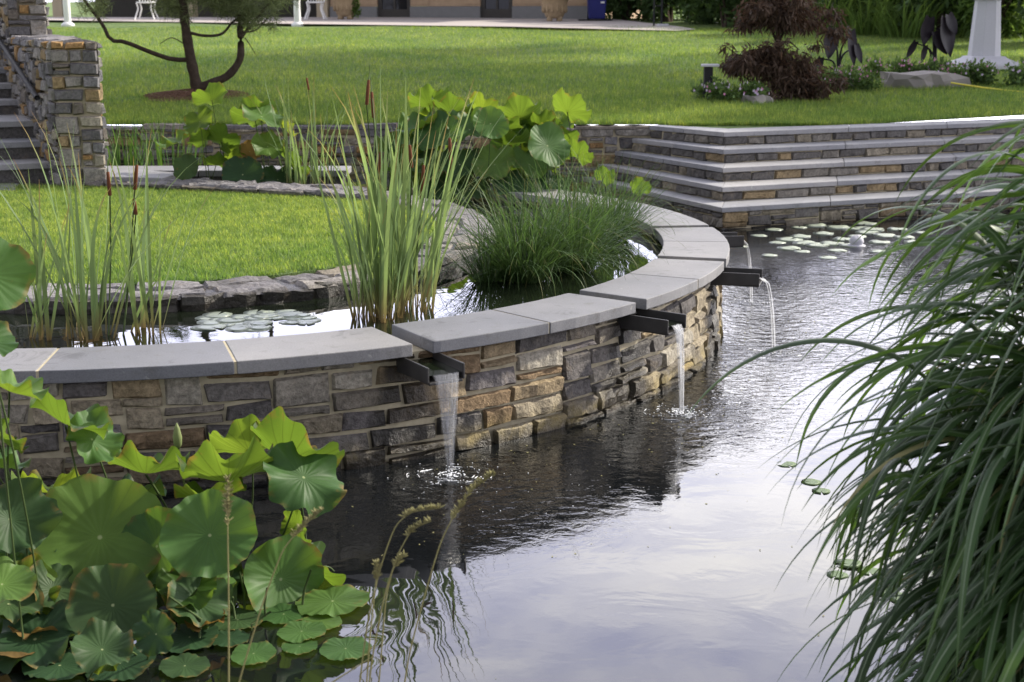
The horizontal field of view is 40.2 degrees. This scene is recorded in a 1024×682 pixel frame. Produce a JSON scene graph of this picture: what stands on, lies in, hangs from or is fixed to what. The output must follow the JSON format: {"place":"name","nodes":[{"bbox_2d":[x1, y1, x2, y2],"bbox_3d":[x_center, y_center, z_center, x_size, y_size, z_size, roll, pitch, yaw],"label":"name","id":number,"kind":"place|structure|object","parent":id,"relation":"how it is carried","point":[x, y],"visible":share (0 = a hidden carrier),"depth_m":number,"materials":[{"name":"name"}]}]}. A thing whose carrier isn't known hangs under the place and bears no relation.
{"place":"outdoors","nodes":[
{"label":"outdoors","id":0,"kind":"place"},
{"bbox_2d":[0,0,108,186],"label":"stair wall","id":1,"kind":"structure","parent":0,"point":[63,74],"depth_m":10.90,"materials":[{"name":"stone"}]},
{"bbox_2d":[0,38,39,100],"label":"handrail","id":2,"kind":"object","parent":1,"relation":"attached to","point":[31,89],"visible":1,"depth_m":11.91,"materials":[{"name":"black metal"}]},
{"bbox_2d":[0,182,433,285],"bbox_3d":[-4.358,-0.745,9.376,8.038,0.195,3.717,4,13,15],"label":"lawn","id":3,"kind":"structure","parent":0,"point":[297,272],"depth_m":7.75,"materials":[{"name":"plant"}]},
{"bbox_2d":[0,169,177,191],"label":"paving","id":4,"kind":"structure","parent":3,"relation":"on","point":[153,176],"depth_m":11.02,"materials":[{"name":"stone"}]},
{"bbox_2d":[0,177,494,314],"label":"stone edging","id":5,"kind":"object","parent":3,"relation":"on","point":[245,291],"visible":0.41,"depth_m":6.97,"materials":[{"name":"stone"}]},
{"bbox_2d":[0,155,662,347],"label":"pool water","id":6,"kind":"structure","parent":0,"point":[451,299],"depth_m":6.73,"materials":[{"name":"black liquid"}]},
{"bbox_2d":[0,54,52,185],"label":"garden stairs","id":7,"kind":"structure","parent":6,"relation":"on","point":[15,139],"depth_m":11.60,"materials":[{"name":"stone"}]},
{"bbox_2d":[0,114,228,342],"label":"cattail clump","id":8,"kind":"object","parent":6,"relation":"on","point":[40,288],"visible":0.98,"depth_m":6.01,"materials":[{"name":"green plant"}]},
{"bbox_2d":[104,110,207,165],"bbox_3d":[-3.205,-1.780,12.466,1.326,0.589,0.780,-4,13,-15],"label":"reed clump","id":9,"kind":"object","parent":6,"relation":"on","point":[160,155],"visible":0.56,"depth_m":12.37,"materials":[{"name":"green plant"}]},
{"bbox_2d":[195,324,225,329],"bbox_3d":[-1.355,-0.064,6.293,0.137,0.006,0.138,12,17,41],"label":"lily pad","id":10,"kind":"object","parent":6,"relation":"on","point":[206,327],"visible":1,"depth_m":6.28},
{"bbox_2d":[202,312,231,317],"bbox_3d":[-1.382,-0.123,6.551,0.138,0.005,0.138,4,13,12],"label":"lily pad","id":11,"kind":"object","parent":6,"relation":"on","point":[221,315],"visible":1,"depth_m":6.55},
{"bbox_2d":[106,166,351,183],"bbox_3d":[-2.435,-1.329,11.781,2.130,0.256,0.380,0,13,0],"label":"stone ledge","id":12,"kind":"object","parent":6,"relation":"on","point":[201,171],"visible":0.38,"depth_m":11.63,"materials":[{"name":"stone"}]},
{"bbox_2d":[216,317,244,322],"bbox_3d":[-1.297,-0.098,6.442,0.133,0.004,0.133,-6,13,-30],"label":"lily pad","id":13,"kind":"object","parent":6,"relation":"on","point":[224,320],"visible":1,"depth_m":6.42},
{"bbox_2d":[156,82,311,182],"bbox_3d":[-2.215,-1.625,11.152,1.261,0.879,0.624,0,13,0],"label":"lotus plant","id":14,"kind":"object","parent":6,"relation":"on","point":[235,161],"visible":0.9,"depth_m":11.08,"materials":[{"name":"green plant"}]},
{"bbox_2d":[226,326,248,330],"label":"lily pad","id":15,"kind":"object","parent":6,"relation":"on","point":[234,328],"visible":1,"depth_m":6.26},
{"bbox_2d":[225,325,253,331],"bbox_3d":[-1.219,-0.055,6.264,0.136,0.003,0.134,6,14,24],"label":"lily pad","id":16,"kind":"object","parent":6,"relation":"on","point":[239,327],"visible":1,"depth_m":6.25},
{"bbox_2d":[243,310,267,314],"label":"lily pad","id":17,"kind":"object","parent":6,"relation":"on","point":[253,312],"visible":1,"depth_m":6.61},
{"bbox_2d":[244,315,269,320],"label":"lily pad","id":18,"kind":"object","parent":6,"relation":"on","point":[262,316],"visible":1,"depth_m":6.48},
{"bbox_2d":[249,325,271,329],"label":"lily pad","id":19,"kind":"object","parent":6,"relation":"on","point":[254,327],"visible":1,"depth_m":6.28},
{"bbox_2d":[250,313,278,318],"bbox_3d":[-1.157,-0.119,6.534,0.134,0.003,0.136,8,15,33],"label":"lily pad","id":20,"kind":"object","parent":6,"relation":"on","point":[257,317],"visible":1,"depth_m":6.53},
{"bbox_2d":[278,311,302,316],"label":"lily pad","id":21,"kind":"object","parent":6,"relation":"on","point":[292,313],"visible":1,"depth_m":6.58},
{"bbox_2d":[253,67,358,183],"bbox_3d":[-1.594,-1.655,11.005,0.706,1.000,0.957,-11,17,-39],"label":"cattail clump","id":22,"kind":"object","parent":6,"relation":"on","point":[288,172],"visible":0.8,"depth_m":10.89,"materials":[{"name":"green plant"}]},
{"bbox_2d":[255,65,517,322],"bbox_3d":[-0.537,-0.751,6.632,1.038,1.197,1.336,7,15,28],"label":"cattail clump","id":23,"kind":"object","parent":6,"relation":"on","point":[390,266],"visible":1,"depth_m":6.44,"materials":[{"name":"green plant"}]},
{"bbox_2d":[377,83,593,202],"bbox_3d":[-0.220,-1.513,10.954,1.700,0.978,1.160,0,13,0],"label":"lotus plant","id":24,"kind":"object","parent":6,"relation":"in","point":[545,134],"visible":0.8,"depth_m":10.79,"materials":[{"name":"green plant"}]},
{"bbox_2d":[419,138,683,295],"bbox_3d":[0.173,-0.713,7.510,1.452,0.721,1.773,5,14,21],"label":"rush clump","id":25,"kind":"object","parent":6,"relation":"on","point":[543,254],"visible":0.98,"depth_m":7.41,"materials":[{"name":"plant"}]},
{"bbox_2d":[594,165,615,188],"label":"arrow leaf plant","id":26,"kind":"object","parent":6,"relation":"on","point":[604,173],"visible":0.54,"depth_m":9.28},
{"bbox_2d":[531,146,707,249],"bbox_3d":[0.662,-0.942,8.730,1.228,0.620,1.122,0,13,0],"label":"rush clump","id":27,"kind":"object","parent":6,"relation":"on","point":[618,210],"visible":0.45,"depth_m":8.74,"materials":[{"name":"plant"}]},
{"bbox_2d":[630,176,651,210],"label":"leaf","id":28,"kind":"object","parent":6,"relation":"on","point":[636,182],"visible":0.55,"depth_m":9.30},
{"label":"lily pad","id":29,"kind":"object","parent":6,"relation":"on","visible":0},
{"label":"lily pad","id":30,"kind":"object","parent":29,"relation":"on","visible":0},
{"bbox_2d":[199,320,220,324],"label":"lily pad","id":31,"kind":"object","parent":30,"relation":"on","point":[210,322],"visible":1,"depth_m":6.38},
{"bbox_2d":[47,17,691,30],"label":"patio","id":32,"kind":"structure","parent":0,"point":[526,22],"depth_m":35.75,"materials":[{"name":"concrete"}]},
{"bbox_2d":[134,0,158,19],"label":"patio chair","id":33,"kind":"object","parent":32,"relation":"on","point":[139,2],"visible":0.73,"depth_m":37.00,"materials":[{"name":"white paint"}]},
{"bbox_2d":[304,0,326,19],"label":"patio chair","id":34,"kind":"object","parent":32,"relation":"on","point":[308,2],"visible":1,"depth_m":37.19,"materials":[{"name":"white paint"}]},
{"bbox_2d":[332,0,356,18],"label":"stone urn","id":35,"kind":"object","parent":32,"relation":"on","point":[342,8],"visible":0.95,"depth_m":37.32,"materials":[{"name":"stone"}]},
{"bbox_2d":[351,0,361,17],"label":"potted plant","id":36,"kind":"object","parent":35,"relation":"in","point":[357,8],"visible":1,"depth_m":37.37,"materials":[{"name":"green plant"}]},
{"bbox_2d":[541,0,567,20],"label":"stone urn","id":37,"kind":"object","parent":32,"relation":"on","point":[557,10],"visible":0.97,"depth_m":35.78,"materials":[{"name":"stone"}]},
{"bbox_2d":[578,19,611,20],"bbox_3d":[2.163,-8.384,36.551,0.850,0.050,0.650,0,13,0],"label":"mat","id":38,"kind":"object","parent":32,"relation":"on","point":[595,19],"visible":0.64,"depth_m":36.24,"materials":[{"name":"black metal"}]},
{"bbox_2d":[587,0,605,18],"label":"wheelie bin","id":39,"kind":"object","parent":38,"relation":"on","point":[596,9],"visible":0.9,"depth_m":36.37,"materials":[{"name":"blue plastic"}]},
{"bbox_2d":[0,210,1023,681],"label":"pond water","id":40,"kind":"structure","parent":0,"point":[636,520],"depth_m":4.98,"materials":[{"name":"black liquid"}]},
{"bbox_2d":[0,651,34,657],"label":"floating leaf","id":41,"kind":"object","parent":40,"relation":"on","point":[12,654],"visible":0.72,"depth_m":3.92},
{"bbox_2d":[21,649,84,680],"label":"floating leaf","id":42,"kind":"object","parent":40,"relation":"on","point":[67,667],"visible":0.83,"depth_m":3.87,"materials":[{"name":"plant"}]},
{"bbox_2d":[85,644,155,680],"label":"floating leaf","id":43,"kind":"object","parent":40,"relation":"on","point":[137,665],"visible":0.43,"depth_m":3.87,"materials":[{"name":"plant"}]},
{"bbox_2d":[0,237,346,680],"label":"lotus plant","id":44,"kind":"object","parent":40,"relation":"on","point":[88,559],"visible":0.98,"depth_m":4.21,"materials":[{"name":"green plant"}]},
{"bbox_2d":[159,652,209,677],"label":"floating leaf","id":45,"kind":"object","parent":40,"relation":"on","point":[186,665],"visible":1,"depth_m":3.91,"materials":[{"name":"plant"}]},
{"bbox_2d":[170,624,218,652],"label":"floating leaf","id":46,"kind":"object","parent":40,"relation":"on","point":[184,637],"visible":0.79,"depth_m":4.07,"materials":[{"name":"plant"}]},
{"bbox_2d":[212,629,249,647],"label":"floating leaf","id":47,"kind":"object","parent":40,"relation":"on","point":[238,636],"visible":0.91,"depth_m":4.08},
{"bbox_2d":[215,607,262,630],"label":"floating leaf","id":48,"kind":"object","parent":40,"relation":"on","point":[245,618],"visible":0.77,"depth_m":4.20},
{"bbox_2d":[230,640,276,664],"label":"floating leaf","id":49,"kind":"object","parent":40,"relation":"on","point":[263,651],"visible":0.94,"depth_m":3.99,"materials":[{"name":"plant"}]},
{"bbox_2d":[239,506,323,681],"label":"seed grass","id":50,"kind":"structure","parent":40,"relation":"in","point":[298,530],"depth_m":3.08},
{"bbox_2d":[257,603,308,623],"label":"floating leaf","id":51,"kind":"object","parent":40,"relation":"on","point":[282,613],"visible":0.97,"depth_m":4.25,"materials":[{"name":"plant"}]},
{"bbox_2d":[281,640,317,654],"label":"floating leaf","id":52,"kind":"object","parent":40,"relation":"on","point":[306,646],"visible":1,"depth_m":4.03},
{"bbox_2d":[277,621,325,642],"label":"floating leaf","id":53,"kind":"object","parent":40,"relation":"on","point":[295,631],"visible":1,"depth_m":4.13,"materials":[{"name":"plant"}]},
{"bbox_2d":[302,614,341,629],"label":"floating leaf","id":54,"kind":"object","parent":40,"relation":"on","point":[329,621],"visible":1,"depth_m":4.21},
{"bbox_2d":[295,584,369,616],"bbox_3d":[-0.557,0.802,4.332,0.230,0.024,0.239,0,13,0],"label":"floating leaf","id":55,"kind":"object","parent":40,"relation":"on","point":[333,601],"visible":0.99,"depth_m":4.33,"materials":[{"name":"plant"}]},
{"bbox_2d":[319,636,372,660],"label":"floating leaf","id":56,"kind":"object","parent":40,"relation":"on","point":[340,649],"visible":0.95,"depth_m":4.01,"materials":[{"name":"plant"}]},
{"bbox_2d":[359,503,445,681],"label":"seed grass","id":57,"kind":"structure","parent":40,"relation":"in","point":[395,562],"depth_m":3.18,"materials":[{"name":"plant"}]},
{"bbox_2d":[404,469,495,681],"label":"seed grass","id":58,"kind":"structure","parent":40,"relation":"on","point":[487,475],"depth_m":3.22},
{"bbox_2d":[387,459,609,554],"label":"water splash","id":59,"kind":"structure","parent":40,"relation":"on","point":[451,474],"depth_m":5.57,"materials":[{"name":"white liquid"}]},
{"bbox_2d":[778,461,795,467],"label":"lily pad","id":60,"kind":"object","parent":40,"relation":"on","point":[787,463],"visible":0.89,"depth_m":5.71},
{"bbox_2d":[777,246,800,250],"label":"lily pad","id":61,"kind":"object","parent":40,"relation":"on","point":[788,248],"visible":1,"depth_m":11.09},
{"bbox_2d":[776,237,802,241],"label":"lily pad","id":62,"kind":"object","parent":40,"relation":"on","point":[787,239],"visible":1,"depth_m":11.54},
{"bbox_2d":[579,118,1023,229],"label":"garden steps","id":63,"kind":"structure","parent":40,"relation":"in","point":[746,178],"depth_m":13.27,"materials":[{"name":"stone"}]},
{"bbox_2d":[792,240,817,244],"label":"lily pad","id":64,"kind":"object","parent":40,"relation":"on","point":[800,242],"visible":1,"depth_m":11.37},
{"bbox_2d":[801,478,820,485],"bbox_3d":[1.175,0.553,5.490,0.080,0.004,0.080,6,16,23],"label":"lily pad","id":65,"kind":"object","parent":40,"relation":"on","point":[813,482],"visible":0.91,"depth_m":5.49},
{"bbox_2d":[805,242,829,246],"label":"lily pad","id":66,"kind":"object","parent":40,"relation":"on","point":[813,244],"visible":1,"depth_m":11.24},
{"bbox_2d":[812,488,829,493],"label":"lily pad","id":67,"kind":"object","parent":40,"relation":"on","point":[823,490],"visible":0.88,"depth_m":5.38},
{"bbox_2d":[824,225,849,228],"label":"lily pad","id":68,"kind":"object","parent":40,"relation":"on","point":[837,226],"visible":1,"depth_m":12.24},
{"bbox_2d":[826,570,847,578],"bbox_3d":[1.062,0.764,4.571,0.071,0.003,0.070,10,16,36],"label":"lily pad","id":69,"kind":"object","parent":40,"relation":"on","point":[845,575],"visible":0.74,"depth_m":4.57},
{"bbox_2d":[836,559,861,567],"bbox_3d":[1.125,0.741,4.663,0.090,0.003,0.090,-1,11,-6],"label":"lily pad","id":70,"kind":"object","parent":40,"relation":"on","point":[848,562],"visible":0.5,"depth_m":4.67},
{"bbox_2d":[847,235,865,246],"bbox_3d":[2.768,-0.798,11.243,0.150,0.118,0.150,0,13,0],"label":"pond float","id":71,"kind":"object","parent":40,"relation":"on","point":[859,242],"visible":0.83,"depth_m":11.20,"materials":[{"name":"plastic"}]},
{"bbox_2d":[873,233,894,236],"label":"lily pad","id":72,"kind":"object","parent":40,"relation":"on","point":[886,234],"visible":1,"depth_m":11.80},
{"bbox_2d":[162,321,889,635],"bbox_3d":[0.455,0.510,5.676,7.511,0.002,3.226,-10,16,-38],"label":"floating debris","id":73,"kind":"object","parent":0,"point":[649,449],"visible":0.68,"depth_m":5.89,"materials":[{"name":"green plant"}]},
{"bbox_2d":[46,2,1023,128],"bbox_3d":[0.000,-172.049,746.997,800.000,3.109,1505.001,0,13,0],"label":"lawn","id":74,"kind":"structure","parent":0,"point":[144,24],"depth_m":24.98,"materials":[{"name":"plant"}]},
{"bbox_2d":[61,0,74,25],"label":"white post","id":75,"kind":"object","parent":74,"relation":"on","point":[67,13],"visible":0.97,"depth_m":34.01,"materials":[{"name":"paint"}]},
{"bbox_2d":[72,0,302,90],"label":"pine tree","id":76,"kind":"object","parent":74,"relation":"on","point":[244,10],"visible":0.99,"depth_m":16.86,"materials":[{"name":"green plant"}]},
{"bbox_2d":[143,88,249,101],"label":"mulch","id":77,"kind":"object","parent":74,"relation":"on","point":[179,94],"visible":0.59,"depth_m":16.81,"materials":[{"name":"brown soil"}]},
{"bbox_2d":[291,1,303,26],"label":"white post","id":78,"kind":"object","parent":74,"relation":"on","point":[297,22],"visible":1,"depth_m":34.01,"materials":[{"name":"paint"}]},
{"bbox_2d":[52,0,641,18],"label":"house","id":79,"kind":"structure","parent":74,"relation":"on","point":[577,9],"depth_m":39.31,"materials":[{"name":"brown brick"}]},
{"bbox_2d":[378,0,409,16],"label":"door","id":80,"kind":"structure","parent":79,"relation":"in","point":[386,8],"depth_m":39.58,"materials":[{"name":"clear glass"}]},
{"bbox_2d":[481,0,512,17],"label":"door","id":81,"kind":"structure","parent":79,"relation":"in","point":[489,8],"depth_m":38.70,"materials":[{"name":"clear glass"}]},
{"bbox_2d":[605,0,673,20],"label":"shrub","id":82,"kind":"object","parent":74,"relation":"on","point":[621,9],"visible":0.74,"depth_m":37.37,"materials":[{"name":"green plant"}]},
{"bbox_2d":[653,0,668,25],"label":"metal stand","id":83,"kind":"object","parent":74,"relation":"on","point":[661,5],"visible":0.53,"depth_m":32.58,"materials":[{"name":"metal"}]},
{"bbox_2d":[630,0,697,22],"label":"shrub","id":84,"kind":"object","parent":74,"relation":"on","point":[669,6],"visible":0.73,"depth_m":36.25,"materials":[{"name":"green plant"}]},
{"bbox_2d":[680,0,733,24],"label":"shrub","id":85,"kind":"object","parent":74,"relation":"on","point":[701,16],"visible":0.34,"depth_m":34.87,"materials":[{"name":"green plant"}]},
{"bbox_2d":[701,64,718,99],"bbox_3d":[2.350,-3.048,16.640,0.200,0.485,0.160,0,13,0],"label":"path light","id":86,"kind":"object","parent":74,"relation":"on","point":[708,72],"visible":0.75,"depth_m":16.56,"materials":[{"name":"black metal"}]},
{"bbox_2d":[699,0,758,27],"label":"shrub","id":87,"kind":"object","parent":74,"relation":"on","point":[727,7],"visible":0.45,"depth_m":33.13,"materials":[{"name":"green plant"}]},
{"bbox_2d":[690,76,770,102],"bbox_3d":[2.589,-2.954,16.590,0.935,0.381,0.872,0,13,0],"label":"flower patch","id":88,"kind":"object","parent":74,"relation":"on","point":[720,91],"visible":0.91,"depth_m":16.42,"materials":[{"name":"green plant"}]},
{"bbox_2d":[705,2,759,25],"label":"shrub","id":89,"kind":"object","parent":74,"relation":"on","point":[712,5],"visible":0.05,"depth_m":34.29,"materials":[{"name":"green plant"}]},
{"bbox_2d":[741,94,773,104],"bbox_3d":[2.862,-2.810,16.393,0.332,0.155,0.339,-11,17,-41],"label":"boulder","id":90,"kind":"object","parent":74,"relation":"on","point":[760,98],"visible":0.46,"depth_m":16.28,"materials":[{"name":"stone"}]},
{"bbox_2d":[716,0,853,101],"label":"maple tree","id":91,"kind":"object","parent":74,"relation":"on","point":[800,79],"visible":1,"depth_m":16.65,"materials":[{"name":"brown plant"}]},
{"bbox_2d":[815,26,862,69],"bbox_3d":[4.280,-3.728,18.322,0.630,0.794,0.121,-1,13,-4],"label":"elephant ear","id":92,"kind":"object","parent":74,"relation":"on","point":[854,49],"visible":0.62,"depth_m":18.31},
{"bbox_2d":[814,0,873,30],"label":"shrub","id":93,"kind":"object","parent":74,"relation":"on","point":[828,1],"visible":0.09,"depth_m":31.09,"materials":[{"name":"green plant"}]},
{"bbox_2d":[817,64,883,91],"bbox_3d":[4.337,-3.391,18.119,0.861,0.404,0.895,0,13,0],"label":"flower patch","id":94,"kind":"object","parent":74,"relation":"on","point":[859,77],"visible":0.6,"depth_m":17.88,"materials":[{"name":"green plant"}]},
{"bbox_2d":[790,0,949,37],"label":"ornamental grass","id":95,"kind":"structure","parent":74,"relation":"on","point":[880,24],"depth_m":29.21,"materials":[{"name":"green plant"}]},
{"bbox_2d":[859,0,934,31],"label":"shrub","id":96,"kind":"object","parent":74,"relation":"on","point":[873,2],"visible":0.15,"depth_m":29.92,"materials":[{"name":"green plant"}]},
{"bbox_2d":[863,54,956,78],"bbox_3d":[5.518,-3.776,19.442,1.331,0.434,0.739,0,13,0],"label":"flower patch","id":97,"kind":"object","parent":74,"relation":"on","point":[902,65],"visible":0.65,"depth_m":19.31,"materials":[{"name":"green plant"}]},
{"bbox_2d":[880,70,970,88],"bbox_3d":[5.424,-3.411,18.443,1.180,0.297,0.974,0,13,0],"label":"boulder","id":98,"kind":"object","parent":74,"relation":"on","point":[922,78],"visible":0.51,"depth_m":18.10,"materials":[{"name":"stone"}]},
{"bbox_2d":[895,0,966,32],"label":"shrub","id":99,"kind":"object","parent":74,"relation":"on","point":[917,3],"visible":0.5,"depth_m":28.90,"materials":[{"name":"green plant"}]},
{"bbox_2d":[906,12,957,62],"bbox_3d":[5.925,-4.185,19.741,0.710,0.914,0.143,0,13,0],"label":"elephant ear","id":100,"kind":"object","parent":74,"relation":"on","point":[943,38],"visible":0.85,"depth_m":19.72},
{"bbox_2d":[936,57,1023,87],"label":"flower patch","id":101,"kind":"object","parent":74,"relation":"on","point":[981,73],"visible":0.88,"depth_m":18.27,"materials":[{"name":"green plant"}]},
{"bbox_2d":[944,0,1023,39],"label":"shrub","id":102,"kind":"object","parent":74,"relation":"on","point":[1012,22],"visible":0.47,"depth_m":28.10,"materials":[{"name":"green plant"}]},
{"bbox_2d":[952,0,1019,69],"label":"pedestal","id":103,"kind":"object","parent":74,"relation":"on","point":[985,38],"visible":0.71,"depth_m":21.12,"materials":[{"name":"stone"}]},
{"bbox_2d":[951,82,1020,91],"bbox_3d":[6.319,-3.161,17.636,1.556,0.174,0.145,6,14,26],"label":"cord","id":104,"kind":"object","parent":74,"relation":"on","point":[977,86],"visible":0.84,"depth_m":17.78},
{"bbox_2d":[1013,0,1023,18],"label":"shrub","id":105,"kind":"object","parent":74,"relation":"on","point":[1019,9],"visible":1,"depth_m":26.46,"materials":[{"name":"green plant"}]},
{"bbox_3d":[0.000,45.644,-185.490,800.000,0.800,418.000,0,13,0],"label":"ground","id":106,"kind":"structure","parent":0,"visible":0},
{"bbox_2d":[103,122,650,191],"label":"retaining wall","id":107,"kind":"structure","parent":106,"relation":"on","point":[606,141],"depth_m":14.32,"materials":[{"name":"stone"}]},
{"bbox_2d":[0,183,762,494],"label":"curved pond wall","id":108,"kind":"structure","parent":106,"relation":"on","point":[372,396],"depth_m":5.75,"materials":[{"name":"stone"}]},
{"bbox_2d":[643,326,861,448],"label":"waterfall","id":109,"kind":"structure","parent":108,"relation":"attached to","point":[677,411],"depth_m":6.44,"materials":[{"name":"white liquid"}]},
{"bbox_2d":[746,278,867,384],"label":"waterfall","id":110,"kind":"structure","parent":108,"relation":"attached to","point":[774,339],"depth_m":7.60,"materials":[{"name":"white liquid"}]},
{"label":"bank","id":111,"kind":"structure","parent":0,"visible":0},
{"bbox_2d":[221,473,233,681],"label":"seed grass","id":112,"kind":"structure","parent":111,"relation":"on","point":[227,506],"depth_m":3.07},
{"bbox_2d":[686,119,1023,681],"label":"silver grass","id":113,"kind":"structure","parent":111,"relation":"on","point":[970,542],"depth_m":3.17,"materials":[{"name":"plant"}]},
{"bbox_2d":[966,613,1019,681],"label":"broadleaf weed","id":114,"kind":"object","parent":111,"relation":"on","point":[978,663],"visible":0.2,"depth_m":2.95,"materials":[{"name":"green plant"}]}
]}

